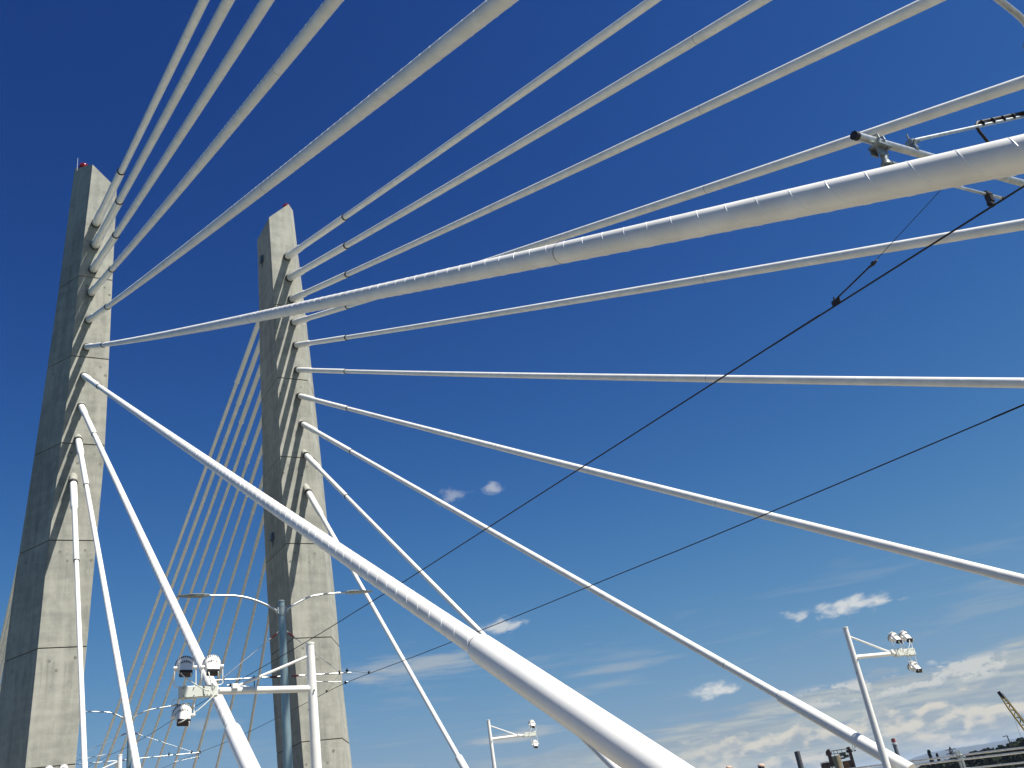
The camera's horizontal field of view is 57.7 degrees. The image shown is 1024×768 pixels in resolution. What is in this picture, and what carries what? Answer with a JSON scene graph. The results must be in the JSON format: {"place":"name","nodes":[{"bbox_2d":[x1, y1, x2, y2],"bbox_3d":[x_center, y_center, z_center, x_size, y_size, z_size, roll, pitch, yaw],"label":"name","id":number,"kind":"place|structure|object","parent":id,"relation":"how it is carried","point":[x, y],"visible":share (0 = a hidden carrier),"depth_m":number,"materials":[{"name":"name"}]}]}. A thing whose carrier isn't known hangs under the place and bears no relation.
{"place":"outdoors","nodes":[
{"label":"outdoors","id":0,"kind":"place"},
{"bbox_2d":[0,0,1023,767],"label":"sky","id":1,"kind":"structure","parent":0,"point":[79,79],"materials":[{"name":"blue"}]},
{"bbox_2d":[871,737,1023,767],"bbox_3d":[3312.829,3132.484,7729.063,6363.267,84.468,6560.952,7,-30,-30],"label":"mountains","id":2,"kind":"structure","parent":0,"point":[963,750],"depth_m":6712.25,"materials":[{"name":"grey"}]},
{"bbox_3d":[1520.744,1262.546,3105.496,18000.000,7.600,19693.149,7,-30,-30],"label":"river bank","id":3,"kind":"structure","parent":0,"visible":0},
{"bbox_2d":[794,751,803,767],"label":"timber pile","id":4,"kind":"object","parent":3,"relation":"on","point":[798,759],"visible":1,"depth_m":266.86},
{"bbox_2d":[820,745,855,767],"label":"gravel plant","id":5,"kind":"object","parent":3,"relation":"on","point":[835,761],"visible":0.95,"depth_m":290.02,"materials":[{"name":"beige metal"}]},
{"bbox_2d":[891,738,900,756],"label":"chimney","id":6,"kind":"object","parent":3,"relation":"on","point":[894,744],"visible":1,"depth_m":607.74,"materials":[{"name":"grey metal"}]},
{"bbox_2d":[927,750,936,767],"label":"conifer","id":7,"kind":"object","parent":3,"relation":"on","point":[929,754],"visible":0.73,"depth_m":410.70,"materials":[{"name":"green plant"}]},
{"bbox_2d":[945,747,955,758],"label":"lattice pylon","id":8,"kind":"object","parent":3,"relation":"on","point":[951,752],"visible":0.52,"depth_m":442.46,"materials":[{"name":"grey metal"}]},
{"bbox_2d":[918,737,1023,767],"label":"treeline","id":9,"kind":"object","parent":3,"relation":"on","point":[1018,742],"visible":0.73,"depth_m":360.66,"materials":[{"name":"green plant"}]},
{"bbox_2d":[997,691,1023,744],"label":"crane","id":10,"kind":"object","parent":3,"relation":"on","point":[1010,704],"visible":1,"depth_m":201.77,"materials":[{"name":"yellow paint"}]},
{"bbox_2d":[1003,735,1018,767],"bbox_3d":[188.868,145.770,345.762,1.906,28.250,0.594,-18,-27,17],"label":"street lamp","id":11,"kind":"object","parent":3,"relation":"on","point":[1012,750],"visible":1,"depth_m":349.71,"materials":[{"name":"grey metal"}]},
{"label":"river","id":12,"kind":"structure","parent":0,"visible":0},
{"bbox_2d":[0,160,116,767],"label":"bridge pylon","id":13,"kind":"object","parent":12,"relation":"in","point":[39,711],"visible":0.91,"depth_m":44.80,"materials":[{"name":"concrete"}]},
{"bbox_2d":[0,635,7,680],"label":"stay cable","id":14,"kind":"object","parent":13,"relation":"attached to","point":[2,665],"visible":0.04,"depth_m":76.12,"materials":[{"name":"metal"}]},
{"bbox_2d":[0,597,12,665],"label":"stay cable","id":15,"kind":"object","parent":13,"relation":"attached to","point":[4,640],"visible":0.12,"depth_m":77.73,"materials":[{"name":"metal"}]},
{"bbox_2d":[0,554,19,650],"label":"stay cable","id":16,"kind":"object","parent":13,"relation":"attached to","point":[6,615],"visible":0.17,"depth_m":78.39,"materials":[{"name":"metal"}]},
{"bbox_2d":[69,472,87,767],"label":"stay cable","id":17,"kind":"object","parent":13,"relation":"attached to","point":[73,482],"visible":1,"depth_m":36.76,"materials":[{"name":"metal"}]},
{"bbox_2d":[74,434,140,767],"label":"stay cable","id":18,"kind":"object","parent":13,"relation":"attached to","point":[130,732],"visible":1,"depth_m":29.57,"materials":[{"name":"metal"}]},
{"bbox_2d":[91,0,209,227],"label":"stay cable","id":19,"kind":"object","parent":13,"relation":"attached to","point":[189,30],"visible":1,"depth_m":36.51,"materials":[{"name":"metal"}]},
{"bbox_2d":[90,0,234,249],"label":"stay cable","id":20,"kind":"object","parent":13,"relation":"attached to","point":[215,24],"visible":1,"depth_m":32.75,"materials":[{"name":"metal"}]},
{"bbox_2d":[77,402,260,767],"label":"stay cable","id":21,"kind":"object","parent":13,"relation":"attached to","point":[242,751],"visible":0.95,"depth_m":20.37,"materials":[{"name":"metal"}]},
{"bbox_2d":[88,0,274,273],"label":"stay cable","id":22,"kind":"object","parent":13,"relation":"attached to","point":[257,15],"visible":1,"depth_m":28.00,"materials":[{"name":"metal"}]},
{"bbox_2d":[86,0,343,296],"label":"stay cable","id":23,"kind":"object","parent":13,"relation":"attached to","point":[319,18],"visible":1,"depth_m":22.14,"materials":[{"name":"metal"}]},
{"bbox_2d":[84,0,518,323],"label":"stay cable","id":24,"kind":"object","parent":13,"relation":"attached to","point":[477,19],"visible":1,"depth_m":14.49,"materials":[{"name":"metal"}]},
{"bbox_2d":[80,372,694,767],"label":"stay cable","id":25,"kind":"object","parent":13,"relation":"attached to","point":[615,740],"visible":1,"depth_m":8.64,"materials":[{"name":"metal"}]},
{"bbox_2d":[83,134,1023,349],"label":"stay cable","id":26,"kind":"object","parent":13,"relation":"attached to","point":[995,159],"visible":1,"depth_m":6.78,"materials":[{"name":"metal"}]},
{"bbox_2d":[257,203,351,767],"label":"bridge pylon","id":27,"kind":"object","parent":12,"relation":"in","point":[298,566],"visible":0.94,"depth_m":51.39,"materials":[{"name":"concrete"}]},
{"bbox_2d":[94,322,258,767],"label":"stay cable","id":28,"kind":"object","parent":27,"relation":"attached to","point":[246,355],"visible":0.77,"depth_m":74.43,"materials":[{"name":"metal"}]},
{"bbox_2d":[103,337,259,766],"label":"stay cable","id":29,"kind":"object","parent":27,"relation":"attached to","point":[246,381],"visible":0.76,"depth_m":72.92,"materials":[{"name":"metal"}]},
{"bbox_2d":[114,364,259,767],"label":"stay cable","id":30,"kind":"object","parent":27,"relation":"attached to","point":[249,398],"visible":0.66,"depth_m":71.13,"materials":[{"name":"metal"}]},
{"bbox_2d":[136,389,260,743],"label":"stay cable","id":31,"kind":"object","parent":27,"relation":"attached to","point":[251,421],"visible":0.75,"depth_m":69.57,"materials":[{"name":"metal"}]},
{"bbox_2d":[141,415,261,767],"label":"stay cable","id":32,"kind":"object","parent":27,"relation":"attached to","point":[254,441],"visible":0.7,"depth_m":68.06,"materials":[{"name":"metal"}]},
{"bbox_2d":[155,445,261,767],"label":"stay cable","id":33,"kind":"object","parent":27,"relation":"attached to","point":[226,556],"visible":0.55,"depth_m":65.50,"materials":[{"name":"metal"}]},
{"bbox_2d":[172,475,262,767],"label":"stay cable","id":34,"kind":"object","parent":27,"relation":"attached to","point":[230,584],"visible":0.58,"depth_m":63.78,"materials":[{"name":"metal"}]},
{"bbox_2d":[192,511,263,767],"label":"stay cable","id":35,"kind":"object","parent":27,"relation":"attached to","point":[236,614],"visible":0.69,"depth_m":62.03,"materials":[{"name":"metal"}]},
{"bbox_2d":[215,559,265,767],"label":"stay cable","id":36,"kind":"object","parent":27,"relation":"attached to","point":[246,640],"visible":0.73,"depth_m":59.45,"materials":[{"name":"metal"}]},
{"bbox_2d":[247,612,268,742],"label":"stay cable","id":37,"kind":"object","parent":27,"relation":"attached to","point":[257,685],"visible":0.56,"depth_m":56.59,"materials":[{"name":"metal"}]},
{"bbox_2d":[303,484,468,767],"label":"stay cable","id":38,"kind":"object","parent":27,"relation":"attached to","point":[459,758],"visible":0.83,"depth_m":40.42,"materials":[{"name":"metal"}]},
{"bbox_2d":[301,449,620,767],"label":"stay cable","id":39,"kind":"object","parent":27,"relation":"attached to","point":[606,761],"visible":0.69,"depth_m":39.84,"materials":[{"name":"metal"}]},
{"bbox_2d":[283,0,660,260],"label":"stay cable","id":40,"kind":"object","parent":27,"relation":"attached to","point":[606,33],"visible":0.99,"depth_m":36.29,"materials":[{"name":"metal"}]},
{"bbox_2d":[285,0,771,281],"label":"stay cable","id":41,"kind":"object","parent":27,"relation":"attached to","point":[719,25],"visible":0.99,"depth_m":31.86,"materials":[{"name":"metal"}]},
{"bbox_2d":[298,420,915,767],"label":"stay cable","id":42,"kind":"object","parent":27,"relation":"attached to","point":[841,731],"visible":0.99,"depth_m":24.86,"materials":[{"name":"metal"}]},
{"bbox_2d":[287,0,945,302],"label":"stay cable","id":43,"kind":"object","parent":27,"relation":"attached to","point":[877,26],"visible":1,"depth_m":26.77,"materials":[{"name":"metal"}]},
{"bbox_2d":[290,75,1023,325],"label":"stay cable","id":44,"kind":"object","parent":27,"relation":"attached to","point":[973,99],"visible":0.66,"depth_m":23.29,"materials":[{"name":"metal"}]},
{"bbox_2d":[292,219,1023,348],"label":"stay cable","id":45,"kind":"object","parent":27,"relation":"attached to","point":[977,232],"visible":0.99,"depth_m":24.33,"materials":[{"name":"metal"}]},
{"bbox_2d":[294,367,1023,387],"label":"stay cable","id":46,"kind":"object","parent":27,"relation":"attached to","point":[989,382],"visible":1,"depth_m":23.86,"materials":[{"name":"metal"}]},
{"bbox_2d":[296,392,1023,585],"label":"stay cable","id":47,"kind":"object","parent":27,"relation":"attached to","point":[967,566],"visible":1,"depth_m":23.54,"materials":[{"name":"metal"}]},
{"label":"bridge deck","id":48,"kind":"structure","parent":0,"visible":0},
{"bbox_2d":[830,747,1023,767],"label":"guard rail","id":49,"kind":"object","parent":48,"relation":"on","point":[960,759],"visible":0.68,"depth_m":22.75,"materials":[{"name":"metal"}]},
{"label":"kerb","id":50,"kind":"structure","parent":48,"relation":"on","visible":0},
{"bbox_2d":[45,754,121,767],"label":"floodlight mast","id":51,"kind":"object","parent":50,"relation":"on","point":[119,761],"visible":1,"depth_m":26.61,"materials":[{"name":"white metal"}]},
{"bbox_2d":[171,642,321,767],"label":"floodlight mast","id":52,"kind":"object","parent":50,"relation":"on","point":[183,713],"visible":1,"depth_m":13.37,"materials":[{"name":"white metal"}]},
{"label":"kerb","id":53,"kind":"structure","parent":48,"relation":"on","visible":0},
{"bbox_2d":[487,720,538,767],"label":"floodlight mast","id":54,"kind":"object","parent":53,"relation":"on","point":[532,724],"visible":1,"depth_m":33.05,"materials":[{"name":"white metal"}]},
{"bbox_2d":[842,627,922,767],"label":"floodlight mast","id":55,"kind":"object","parent":53,"relation":"on","point":[900,638],"visible":1,"depth_m":20.24,"materials":[{"name":"white metal"}]},
{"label":"transitway","id":56,"kind":"structure","parent":48,"relation":"on","visible":0},
{"bbox_2d":[75,703,201,767],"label":"catenary pole","id":57,"kind":"object","parent":56,"relation":"on","point":[128,763],"visible":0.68,"depth_m":57.84,"materials":[{"name":"metal"}]},
{"bbox_2d":[177,590,371,767],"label":"catenary pole","id":58,"kind":"object","parent":56,"relation":"on","point":[281,610],"visible":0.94,"depth_m":33.74,"materials":[{"name":"metal"}]},
{"bbox_2d":[88,185,1023,766],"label":"contact wire","id":59,"kind":"object","parent":58,"relation":"attached to","point":[694,395],"visible":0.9,"depth_m":12.61,"materials":[{"name":"black metal"}]},
{"bbox_2d":[831,190,940,305],"bbox_3d":[4.323,-1.629,10.436,0.064,0.498,2.143,5,-29,-29],"label":"dropper wire","id":60,"kind":"object","parent":59,"relation":"attached to","point":[837,299],"visible":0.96,"depth_m":10.81,"materials":[{"name":"black metal"}]},
{"bbox_2d":[163,404,1023,767],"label":"contact wire","id":61,"kind":"object","parent":58,"relation":"attached to","point":[701,540],"visible":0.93,"depth_m":18.20,"materials":[{"name":"black metal"}]},
{"bbox_2d":[850,0,1023,207],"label":"catenary pole","id":62,"kind":"object","parent":56,"relation":"on","point":[884,146],"visible":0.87,"depth_m":9.42,"materials":[{"name":"metal"}]}
]}

